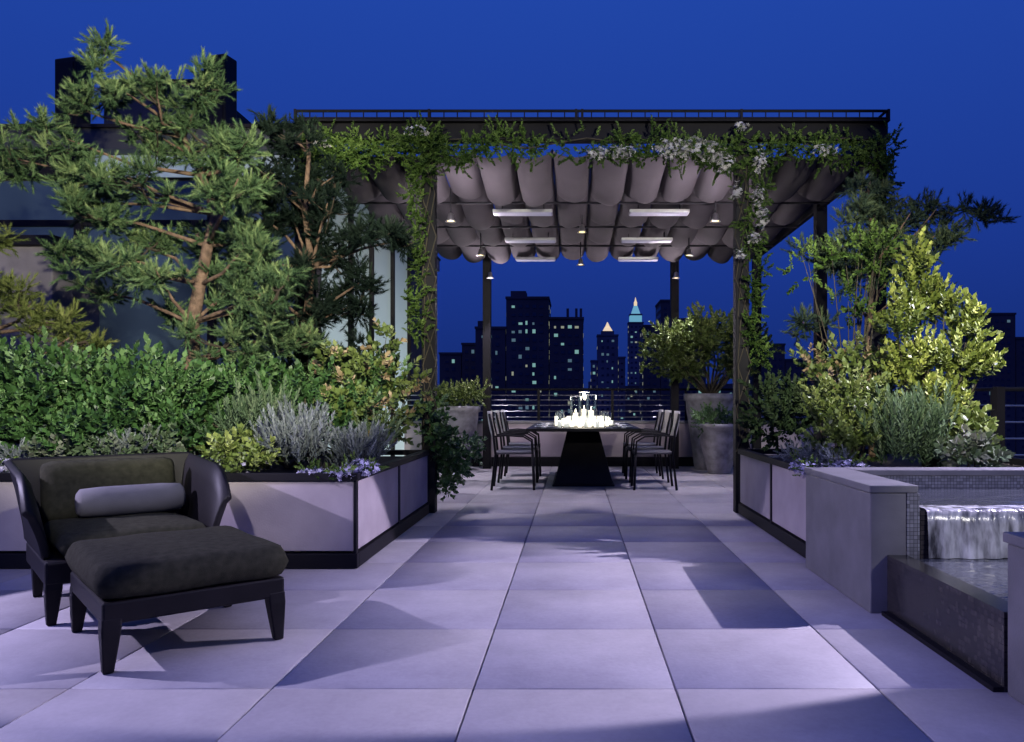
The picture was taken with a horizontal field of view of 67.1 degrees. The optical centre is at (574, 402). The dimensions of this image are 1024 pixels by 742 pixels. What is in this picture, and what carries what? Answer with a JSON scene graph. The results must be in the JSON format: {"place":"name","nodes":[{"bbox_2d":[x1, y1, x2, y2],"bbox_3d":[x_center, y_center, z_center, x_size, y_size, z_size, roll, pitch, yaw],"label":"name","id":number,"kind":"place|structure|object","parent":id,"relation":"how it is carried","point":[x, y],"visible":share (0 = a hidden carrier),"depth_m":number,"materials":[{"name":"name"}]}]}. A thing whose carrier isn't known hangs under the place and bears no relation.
{"place":"outdoors","nodes":[
{"label":"outdoors","id":0,"kind":"place"},
{"bbox_2d":[0,466,1023,741],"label":"terrace paving","id":1,"kind":"structure","parent":0,"point":[516,606],"depth_m":3.35,"materials":[{"name":"stone"}]},
{"bbox_2d":[0,235,98,457],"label":"window","id":2,"kind":"structure","parent":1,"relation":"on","point":[27,261],"depth_m":7.00,"materials":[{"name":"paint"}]},
{"bbox_2d":[4,452,231,625],"bbox_3d":[-2.518,0.697,4.272,0.982,0.763,0.929,0,0,-41],"label":"lounge chair","id":3,"kind":"object","parent":1,"relation":"on","point":[65,503],"visible":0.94,"depth_m":4.28,"materials":[{"name":"black fabric"}]},
{"bbox_2d":[65,525,288,674],"bbox_3d":[-1.845,0.854,3.560,0.774,0.449,0.834,0,0,-41],"label":"ottoman","id":4,"kind":"object","parent":1,"relation":"on","point":[116,583],"visible":1,"depth_m":3.29,"materials":[{"name":"black fabric"}]},
{"bbox_2d":[0,450,429,567],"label":"raised planter","id":5,"kind":"object","parent":1,"relation":"on","point":[311,520],"visible":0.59,"depth_m":4.99,"materials":[{"name":"paint"}]},
{"bbox_2d":[0,222,119,362],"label":"pine tree","id":6,"kind":"object","parent":5,"relation":"in","point":[60,324],"visible":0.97,"depth_m":5.80,"materials":[{"name":"green plant"}]},
{"bbox_2d":[0,424,163,472],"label":"artemisia plant","id":7,"kind":"object","parent":5,"relation":"on","point":[18,453],"visible":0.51,"depth_m":5.13,"materials":[{"name":"plant"}]},
{"bbox_2d":[20,422,189,457],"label":"sage plant","id":8,"kind":"object","parent":5,"relation":"on","point":[169,440],"visible":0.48,"depth_m":5.11,"materials":[{"name":"green plant"}]},
{"bbox_2d":[0,325,228,458],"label":"laurel hedge","id":9,"kind":"object","parent":5,"relation":"on","point":[52,399],"visible":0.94,"depth_m":5.39,"materials":[{"name":"green plant"}]},
{"bbox_2d":[0,16,332,454],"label":"pine tree","id":10,"kind":"object","parent":5,"relation":"in","point":[224,173],"visible":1,"depth_m":5.77,"materials":[{"name":"green plant"}]},
{"bbox_2d":[0,450,389,481],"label":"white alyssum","id":11,"kind":"object","parent":5,"relation":"on","point":[363,464],"visible":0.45,"depth_m":5.05,"materials":[{"name":"purple plant"}]},
{"bbox_2d":[41,329,417,459],"bbox_3d":[-3.221,-0.024,6.844,3.641,1.254,0.944,0,0,-5],"label":"evergreen shrub","id":12,"kind":"object","parent":5,"relation":"on","point":[291,361],"visible":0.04,"depth_m":6.88,"materials":[{"name":"green plant"}]},
{"bbox_2d":[194,421,288,472],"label":"sage plant","id":13,"kind":"object","parent":5,"relation":"on","point":[259,457],"visible":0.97,"depth_m":5.08,"materials":[{"name":"green plant"}]},
{"bbox_2d":[247,393,337,462],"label":"lavender shrub","id":14,"kind":"object","parent":5,"relation":"on","point":[292,434],"visible":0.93,"depth_m":5.15,"materials":[{"name":"grey plant"}]},
{"bbox_2d":[182,370,406,457],"bbox_3d":[-1.929,0.094,5.550,1.610,0.695,0.707,0,0,-28],"label":"rosemary shrub","id":15,"kind":"object","parent":5,"relation":"on","point":[256,404],"visible":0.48,"depth_m":5.36,"materials":[{"name":"green plant"}]},
{"bbox_2d":[172,335,421,469],"bbox_3d":[-2.176,-0.024,6.175,1.802,1.123,1.280,0,0,0],"label":"boxwood shrub","id":16,"kind":"object","parent":5,"relation":"on","point":[246,375],"visible":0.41,"depth_m":5.87,"materials":[{"name":"green plant"}]},
{"bbox_2d":[213,104,420,460],"bbox_3d":[-2.388,-0.995,6.895,2.004,3.153,1.178,0,0,23],"label":"pine tree","id":17,"kind":"object","parent":5,"relation":"in","point":[327,307],"visible":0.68,"depth_m":6.79,"materials":[{"name":"green plant"}]},
{"bbox_2d":[313,420,398,468],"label":"lavender shrub","id":18,"kind":"object","parent":5,"relation":"on","point":[361,443],"visible":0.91,"depth_m":5.29,"materials":[{"name":"plant"}]},
{"bbox_2d":[303,317,439,464],"bbox_3d":[-1.660,-0.090,6.190,1.035,1.252,1.098,0,0,0],"label":"hibiscus shrub","id":19,"kind":"object","parent":5,"relation":"on","point":[402,391],"visible":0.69,"depth_m":6.17,"materials":[{"name":"green plant"}]},
{"bbox_2d":[408,394,487,500],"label":"trailing ivy","id":20,"kind":"object","parent":5,"relation":"hanging from","point":[451,452],"visible":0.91,"depth_m":7.57,"materials":[{"name":"green plant"}]},
{"bbox_2d":[0,124,440,419],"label":"building","id":21,"kind":"structure","parent":1,"relation":"on","point":[107,137],"depth_m":8.25,"materials":[{"name":"paint"}]},
{"bbox_2d":[55,61,72,123],"bbox_3d":[-6.542,-3.670,9.965,0.465,1.400,0.178,0,0,14],"label":"grille and bracket","id":22,"kind":"object","parent":21,"relation":"on","point":[63,69],"visible":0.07,"depth_m":9.89,"materials":[{"name":"paint"}]},
{"bbox_2d":[55,56,90,123],"bbox_3d":[-6.520,-3.735,10.000,0.340,1.410,0.240,0,0,14],"label":"cabinet","id":23,"kind":"object","parent":22,"relation":"attached to","point":[77,67],"visible":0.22,"depth_m":9.90,"materials":[{"name":"black wood"}]},
{"bbox_2d":[104,79,251,123],"bbox_3d":[-6.495,-4.010,13.000,1.790,2.060,2.080,0,0,0],"label":"rooftop bulkhead","id":24,"kind":"object","parent":21,"relation":"on","point":[136,107],"visible":0.04,"depth_m":12.00,"materials":[{"name":"metal"}]},
{"bbox_2d":[0,158,410,455],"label":"window frames","id":25,"kind":"structure","parent":21,"relation":"attached to","point":[78,227],"depth_m":8.39,"materials":[{"name":"grey metal"}]},
{"bbox_2d":[0,181,293,455],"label":"window panes","id":26,"kind":"object","parent":25,"relation":"in","point":[129,325],"visible":0.11,"depth_m":8.41,"materials":[{"name":"grey glass"}]},
{"bbox_2d":[93,155,293,176],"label":"clerestory panes","id":27,"kind":"object","parent":25,"relation":"attached to","point":[177,167],"visible":0.04,"depth_m":8.43,"materials":[{"name":"grey glass"}]},
{"bbox_2d":[322,166,406,455],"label":"lit side windows","id":28,"kind":"structure","parent":25,"relation":"attached to","point":[382,268],"depth_m":11.54,"materials":[{"name":"grey glass"}]},
{"bbox_2d":[208,58,222,123],"bbox_3d":[-4.602,-3.690,9.965,0.405,1.440,0.178,0,0,14],"label":"grille and bracket","id":29,"kind":"object","parent":21,"relation":"on","point":[219,116],"visible":0.07,"depth_m":9.87,"materials":[{"name":"metal"}]},
{"bbox_2d":[207,54,236,123],"bbox_3d":[-4.580,-3.755,10.000,0.280,1.450,0.240,0,0,14],"label":"cabinet","id":30,"kind":"object","parent":29,"relation":"attached to","point":[229,103],"visible":0.26,"depth_m":9.93,"materials":[{"name":"black wood"}]},
{"bbox_2d":[437,406,480,466],"bbox_3d":[-1.900,0.569,12.300,0.806,1.017,0.806,0,0,0],"label":"flower pot","id":31,"kind":"object","parent":1,"relation":"on","point":[466,417],"visible":0.45,"depth_m":12.00,"materials":[{"name":"concrete"}]},
{"bbox_2d":[417,375,491,407],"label":"pot fern","id":32,"kind":"object","parent":31,"relation":"in","point":[466,393],"visible":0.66,"depth_m":12.06,"materials":[{"name":"green plant"}]},
{"bbox_2d":[487,411,535,490],"bbox_3d":[-0.786,0.594,9.649,0.602,0.969,0.510,0,0,-2],"label":"dining chair","id":33,"kind":"object","parent":1,"relation":"on","point":[492,428],"visible":1,"depth_m":9.42,"materials":[{"name":"paint"}]},
{"bbox_2d":[495,410,538,482],"bbox_3d":[-0.786,0.594,10.549,0.602,0.969,0.510,0,0,-1],"label":"dining chair","id":34,"kind":"object","parent":1,"relation":"on","point":[499,425],"visible":0.96,"depth_m":10.33,"materials":[{"name":"paint"}]},
{"bbox_2d":[501,410,541,475],"bbox_3d":[-0.786,0.594,11.449,0.602,0.969,0.510,0,0,-2],"label":"dining chair","id":35,"kind":"object","parent":1,"relation":"on","point":[505,421],"visible":0.84,"depth_m":11.22,"materials":[{"name":"paint"}]},
{"bbox_2d":[526,423,641,486],"bbox_3d":[0.120,0.701,10.775,1.440,0.752,2.450,0,0,0],"label":"dining table","id":36,"kind":"object","parent":1,"relation":"on","point":[583,462],"visible":0.97,"depth_m":9.96,"materials":[{"name":"black wood"}]},
{"bbox_2d":[534,412,632,427],"bbox_3d":[0.120,0.227,10.568,1.264,0.193,1.936,0,0,0],"label":"table setting","id":37,"kind":"object","parent":36,"relation":"on","point":[550,425],"visible":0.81,"depth_m":10.40,"materials":[{"name":"ceramic"}]},
{"bbox_2d":[555,392,612,426],"bbox_3d":[0.137,0.089,10.571,0.811,0.466,1.460,0,0,0],"label":"candle centrepiece","id":38,"kind":"object","parent":36,"relation":"on","point":[584,420],"visible":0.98,"depth_m":10.32,"materials":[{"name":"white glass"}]},
{"bbox_2d":[294,109,889,512],"bbox_3d":[0.175,-0.895,10.050,5.834,3.950,5.140,0,0,0],"label":"pergola","id":39,"kind":"object","parent":1,"relation":"on","point":[765,126],"visible":0.41,"depth_m":7.54,"materials":[{"name":"paint"}]},
{"bbox_2d":[445,187,455,222],"bbox_3d":[-1.380,-2.290,8.600,0.124,0.540,0.124,0,0,0],"label":"pendant lamp","id":40,"kind":"object","parent":39,"relation":"hanging from","point":[450,219],"visible":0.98,"depth_m":8.59,"materials":[{"name":"metal"}]},
{"bbox_2d":[487,258,493,278],"bbox_3d":[-1.330,-2.265,12.200,0.124,0.590,0.124,0,0,0],"label":"pendant lamp","id":41,"kind":"object","parent":39,"relation":"hanging from","point":[490,276],"visible":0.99,"depth_m":12.19,"materials":[{"name":"metal"}]},
{"bbox_2d":[319,148,861,263],"bbox_3d":[0.175,-2.375,10.085,5.510,0.331,4.830,0,0,0],"label":"retractable canopy","id":42,"kind":"object","parent":39,"relation":"attached to","point":[609,187],"visible":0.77,"depth_m":9.08,"materials":[{"name":"fabric"}]},
{"bbox_2d":[476,233,484,256],"bbox_3d":[-1.300,-2.300,10.700,0.124,0.520,0.124,0,0,0],"label":"pendant lamp","id":43,"kind":"object","parent":42,"relation":"hanging from","point":[480,253],"visible":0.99,"depth_m":10.69,"materials":[{"name":"metal"}]},
{"bbox_2d":[493,204,552,215],"bbox_3d":[-0.600,-2.386,9.050,0.700,0.348,0.180,0,0,0],"label":"ceiling heater","id":44,"kind":"object","parent":42,"relation":"attached to","point":[522,212],"visible":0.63,"depth_m":8.97,"materials":[{"name":"metal"}]},
{"bbox_2d":[505,233,555,242],"bbox_3d":[-0.600,-2.386,10.600,0.700,0.348,0.180,0,0,0],"label":"ceiling heater","id":45,"kind":"object","parent":42,"relation":"attached to","point":[512,239],"visible":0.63,"depth_m":10.52,"materials":[{"name":"metal"}]},
{"bbox_2d":[515,256,555,261],"bbox_3d":[-0.600,-2.386,12.000,0.620,0.348,0.180,0,0,0],"label":"ceiling heater","id":46,"kind":"object","parent":42,"relation":"attached to","point":[535,259],"visible":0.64,"depth_m":11.92,"materials":[{"name":"metal"}]},
{"bbox_2d":[577,242,583,265],"bbox_3d":[0.100,-2.315,11.600,0.124,0.490,0.124,0,0,0],"label":"pendant lamp","id":47,"kind":"object","parent":42,"relation":"hanging from","point":[580,262],"visible":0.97,"depth_m":11.58,"materials":[{"name":"metal"}]},
{"bbox_2d":[577,215,586,233],"bbox_3d":[0.100,-2.340,9.600,0.124,0.440,0.124,0,0,0],"label":"pendant lamp","id":48,"kind":"object","parent":42,"relation":"hanging from","point":[582,229],"visible":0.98,"depth_m":9.59,"materials":[{"name":"metal"}]},
{"bbox_2d":[618,255,658,261],"bbox_3d":[1.000,-2.386,12.000,0.620,0.348,0.180,0,0,0],"label":"ceiling heater","id":49,"kind":"object","parent":42,"relation":"attached to","point":[637,259],"visible":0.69,"depth_m":11.92,"materials":[{"name":"metal"}]},
{"bbox_2d":[621,232,672,242],"bbox_3d":[1.000,-2.386,10.600,0.700,0.348,0.180,0,0,0],"label":"ceiling heater","id":50,"kind":"object","parent":42,"relation":"attached to","point":[628,239],"visible":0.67,"depth_m":10.52,"materials":[{"name":"metal"}]},
{"bbox_2d":[629,204,689,215],"bbox_3d":[1.000,-2.386,9.050,0.700,0.348,0.180,0,0,0],"label":"ceiling heater","id":51,"kind":"object","parent":42,"relation":"attached to","point":[658,212],"visible":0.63,"depth_m":8.97,"materials":[{"name":"metal"}]},
{"bbox_2d":[276,110,906,451],"bbox_3d":[0.164,-1.158,7.480,6.157,3.280,0.553,0,0,0],"label":"climbing vine","id":52,"kind":"object","parent":39,"relation":"attached to","point":[352,155],"visible":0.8,"depth_m":7.42,"materials":[{"name":"green plant"}]},
{"bbox_2d":[309,119,837,258],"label":"white jasmine flowers","id":53,"kind":"object","parent":52,"relation":"attached to","point":[683,146],"visible":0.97,"depth_m":7.33,"materials":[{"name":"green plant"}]},
{"bbox_2d":[672,261,678,278],"bbox_3d":[1.620,-2.265,12.200,0.124,0.590,0.124,0,0,0],"label":"pendant lamp","id":54,"kind":"object","parent":39,"relation":"hanging from","point":[676,276],"visible":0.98,"depth_m":12.18,"materials":[{"name":"metal"}]},
{"bbox_2d":[685,238,692,256],"bbox_3d":[1.600,-2.300,10.700,0.124,0.520,0.124,0,0,0],"label":"pendant lamp","id":55,"kind":"object","parent":39,"relation":"hanging from","point":[688,254],"visible":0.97,"depth_m":10.70,"materials":[{"name":"metal"}]},
{"bbox_2d":[710,201,720,222],"bbox_3d":[1.580,-2.290,8.600,0.124,0.540,0.124,0,0,0],"label":"pendant lamp","id":56,"kind":"object","parent":39,"relation":"hanging from","point":[715,219],"visible":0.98,"depth_m":8.58,"materials":[{"name":"metal"}]},
{"bbox_2d":[413,420,800,465],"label":"parapet wall","id":57,"kind":"structure","parent":1,"relation":"on","point":[611,461],"depth_m":12.92,"materials":[{"name":"grey stone"}]},
{"bbox_2d":[404,424,834,456],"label":"wall","id":58,"kind":"structure","parent":57,"relation":"on","point":[551,444],"depth_m":12.95,"materials":[{"name":"grey concrete"}]},
{"bbox_2d":[622,410,662,475],"bbox_3d":[1.026,0.594,11.450,0.602,0.969,0.510,0,0,0],"label":"dining chair","id":59,"kind":"object","parent":1,"relation":"on","point":[659,418],"visible":0.88,"depth_m":11.31,"materials":[{"name":"paint"}]},
{"bbox_2d":[625,410,671,482],"bbox_3d":[1.026,0.594,10.552,0.602,0.969,0.510,0,0,-2],"label":"dining chair","id":60,"kind":"object","parent":1,"relation":"on","point":[665,424],"visible":0.91,"depth_m":10.35,"materials":[{"name":"paint"}]},
{"bbox_2d":[631,411,679,489],"bbox_3d":[1.026,0.594,9.649,0.602,0.969,0.510,0,0,1],"label":"dining chair","id":61,"kind":"object","parent":1,"relation":"on","point":[674,426],"visible":1,"depth_m":9.44,"materials":[{"name":"paint"}]},
{"bbox_2d":[408,387,992,454],"bbox_3d":[0.660,0.419,10.575,7.564,1.322,4.994,0,0,0],"label":"metal railing","id":62,"kind":"object","parent":1,"relation":"on","point":[612,395],"visible":0.16,"depth_m":13.04,"materials":[{"name":"metal"}]},
{"bbox_2d":[683,393,732,469],"bbox_3d":[2.220,0.469,12.450,0.890,1.217,0.890,0,0,0],"label":"flower pot","id":63,"kind":"object","parent":1,"relation":"on","point":[694,401],"visible":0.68,"depth_m":12.20,"materials":[{"name":"concrete"}]},
{"bbox_2d":[636,301,785,392],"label":"potted shrub","id":64,"kind":"object","parent":63,"relation":"on","point":[681,344],"visible":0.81,"depth_m":12.14,"materials":[{"name":"green plant"}]},
{"bbox_2d":[697,423,732,473],"bbox_3d":[2.200,0.699,11.650,0.678,0.757,0.678,0,0,0],"label":"flower pot","id":65,"kind":"object","parent":1,"relation":"on","point":[716,441],"visible":0.8,"depth_m":11.43,"materials":[{"name":"concrete"}]},
{"bbox_2d":[690,401,754,437],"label":"trailing pot plant","id":66,"kind":"object","parent":65,"relation":"in","point":[707,411],"visible":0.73,"depth_m":11.50,"materials":[{"name":"green plant"}]},
{"bbox_2d":[738,449,1023,557],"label":"raised planter","id":67,"kind":"object","parent":1,"relation":"on","point":[772,496],"visible":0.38,"depth_m":6.23,"materials":[{"name":"paint"}]},
{"bbox_2d":[770,437,866,466],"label":"artemisia plant","id":68,"kind":"object","parent":67,"relation":"on","point":[823,458],"visible":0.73,"depth_m":5.32,"materials":[{"name":"plant"}]},
{"bbox_2d":[788,449,870,477],"bbox_3d":[1.663,0.433,5.168,0.554,0.243,0.391,0,0,41],"label":"white alyssum","id":69,"kind":"object","parent":67,"relation":"on","point":[799,468],"visible":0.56,"depth_m":5.15,"materials":[{"name":"purple plant"}]},
{"bbox_2d":[793,356,890,466],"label":"laurel shrub","id":70,"kind":"object","parent":67,"relation":"on","point":[842,424],"visible":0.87,"depth_m":5.37,"materials":[{"name":"green plant"}]},
{"bbox_2d":[776,218,913,458],"bbox_3d":[2.235,-0.506,6.400,1.079,2.076,0.591,0,0,0],"label":"twiggy shrub","id":71,"kind":"object","parent":67,"relation":"on","point":[866,250],"visible":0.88,"depth_m":6.36,"materials":[{"name":"green plant"}]},
{"bbox_2d":[787,330,912,458],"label":"photinia shrub","id":72,"kind":"object","parent":67,"relation":"on","point":[837,362],"visible":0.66,"depth_m":5.95,"materials":[{"name":"green plant"}]},
{"bbox_2d":[735,347,969,463],"bbox_3d":[2.371,0.015,6.481,2.026,1.047,1.144,0,0,14],"label":"evergreen shrub","id":73,"kind":"object","parent":67,"relation":"on","point":[776,409],"visible":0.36,"depth_m":6.49,"materials":[{"name":"green plant"}]},
{"bbox_2d":[780,167,1020,458],"bbox_3d":[2.797,-0.752,6.755,2.153,2.668,0.712,0,0,-10],"label":"pine tree","id":74,"kind":"object","parent":67,"relation":"in","point":[863,207],"visible":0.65,"depth_m":6.66,"materials":[{"name":"green plant"}]},
{"bbox_2d":[856,379,959,465],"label":"rosemary shrub","id":75,"kind":"object","parent":67,"relation":"on","point":[909,421],"visible":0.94,"depth_m":5.20,"materials":[{"name":"green plant"}]},
{"bbox_2d":[868,225,1008,466],"bbox_3d":[2.626,-0.385,5.593,0.961,1.842,0.668,0,0,14],"label":"golden shrub","id":76,"kind":"object","parent":67,"relation":"on","point":[919,354],"visible":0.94,"depth_m":5.56,"materials":[{"name":"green plant"}]},
{"bbox_2d":[930,424,1014,466],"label":"sage plant","id":77,"kind":"object","parent":67,"relation":"on","point":[971,447],"visible":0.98,"depth_m":5.15,"materials":[{"name":"green plant"}]},
{"bbox_2d":[943,388,1003,466],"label":"broadleaf shrub","id":78,"kind":"object","parent":67,"relation":"on","point":[976,418],"visible":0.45,"depth_m":5.38,"materials":[{"name":"green plant"}]},
{"bbox_2d":[804,467,1023,704],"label":"fountain","id":79,"kind":"object","parent":1,"relation":"on","point":[931,558],"visible":1,"depth_m":3.92,"materials":[{"name":"grey stone"}]},
{"bbox_2d":[992,387,1023,455],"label":"metal railing","id":80,"kind":"object","parent":1,"relation":"on","point":[998,401],"visible":0.38,"depth_m":6.90,"materials":[{"name":"metal"}]},
{"bbox_2d":[0,0,1023,391],"label":"sky","id":81,"kind":"structure","parent":0,"point":[951,72],"materials":[{"name":"blue"}]},
{"label":"ground","id":82,"kind":"structure","parent":0,"visible":0},
{"bbox_2d":[439,343,474,404],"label":"office block","id":83,"kind":"structure","parent":82,"relation":"on","point":[455,366],"depth_m":320.00,"materials":[{"name":"grey"}]},
{"bbox_2d":[445,350,474,401],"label":"windows","id":84,"kind":"structure","parent":83,"relation":"in","point":[472,351],"depth_m":319.91,"materials":[{"name":"teal"}]},
{"bbox_2d":[475,291,583,466],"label":"apartment tower","id":85,"kind":"structure","parent":82,"relation":"on","point":[534,344],"depth_m":300.00,"materials":[{"name":"grey"}]},
{"bbox_2d":[482,305,583,419],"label":"windows","id":86,"kind":"structure","parent":85,"relation":"in","point":[520,306],"depth_m":299.86,"materials":[{"name":"grey glass"}]},
{"bbox_2d":[590,322,625,419],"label":"stepped office tower","id":87,"kind":"structure","parent":82,"relation":"on","point":[608,368],"depth_m":450.00,"materials":[{"name":"blue stone"}]},
{"bbox_2d":[593,339,622,418],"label":"windows","id":88,"kind":"structure","parent":87,"relation":"in","point":[602,347],"depth_m":449.93,"materials":[{"name":"blue"}]},
{"bbox_2d":[627,297,643,385],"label":"skyscraper with spire","id":89,"kind":"structure","parent":82,"relation":"on","point":[635,323],"depth_m":600.00,"materials":[{"name":"blue stone"}]},
{"bbox_2d":[628,326,640,383],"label":"windows","id":90,"kind":"structure","parent":89,"relation":"in","point":[628,326],"depth_m":599.86,"materials":[{"name":"blue"}]},
{"bbox_2d":[638,299,705,419],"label":"residential tower","id":91,"kind":"structure","parent":82,"relation":"on","point":[648,378],"depth_m":350.00,"materials":[{"name":"grey"}]},
{"bbox_2d":[640,306,701,419],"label":"windows","id":92,"kind":"structure","parent":91,"relation":"in","point":[665,314],"depth_m":349.89,"materials":[{"name":"blue"}]},
{"bbox_2d":[439,376,949,454],"bbox_3d":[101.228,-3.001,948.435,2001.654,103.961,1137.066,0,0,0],"label":"distant city blocks","id":93,"kind":"structure","parent":82,"relation":"on","point":[631,400],"depth_m":508.52,"materials":[{"name":"blue stone"}]},
{"bbox_2d":[587,379,836,414],"bbox_3d":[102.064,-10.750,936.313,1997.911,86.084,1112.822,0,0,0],"label":"windows","id":94,"kind":"structure","parent":93,"relation":"in","point":[835,379],"depth_m":508.47,"materials":[{"name":"grey"}]},
{"bbox_2d":[749,343,812,418],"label":"residential tower","id":95,"kind":"structure","parent":82,"relation":"on","point":[780,362],"depth_m":350.00,"materials":[{"name":"grey"}]},
{"bbox_2d":[749,350,809,416],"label":"windows","id":96,"kind":"structure","parent":95,"relation":"in","point":[774,365],"depth_m":349.89,"materials":[{"name":"blue"}]},
{"bbox_2d":[954,313,1023,465],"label":"residential tower","id":97,"kind":"structure","parent":82,"relation":"on","point":[1010,373],"depth_m":350.00,"materials":[{"name":"grey"}]},
{"bbox_2d":[958,319,1023,453],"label":"windows","id":98,"kind":"structure","parent":97,"relation":"in","point":[996,320],"depth_m":349.89,"materials":[{"name":"blue"}]}
]}

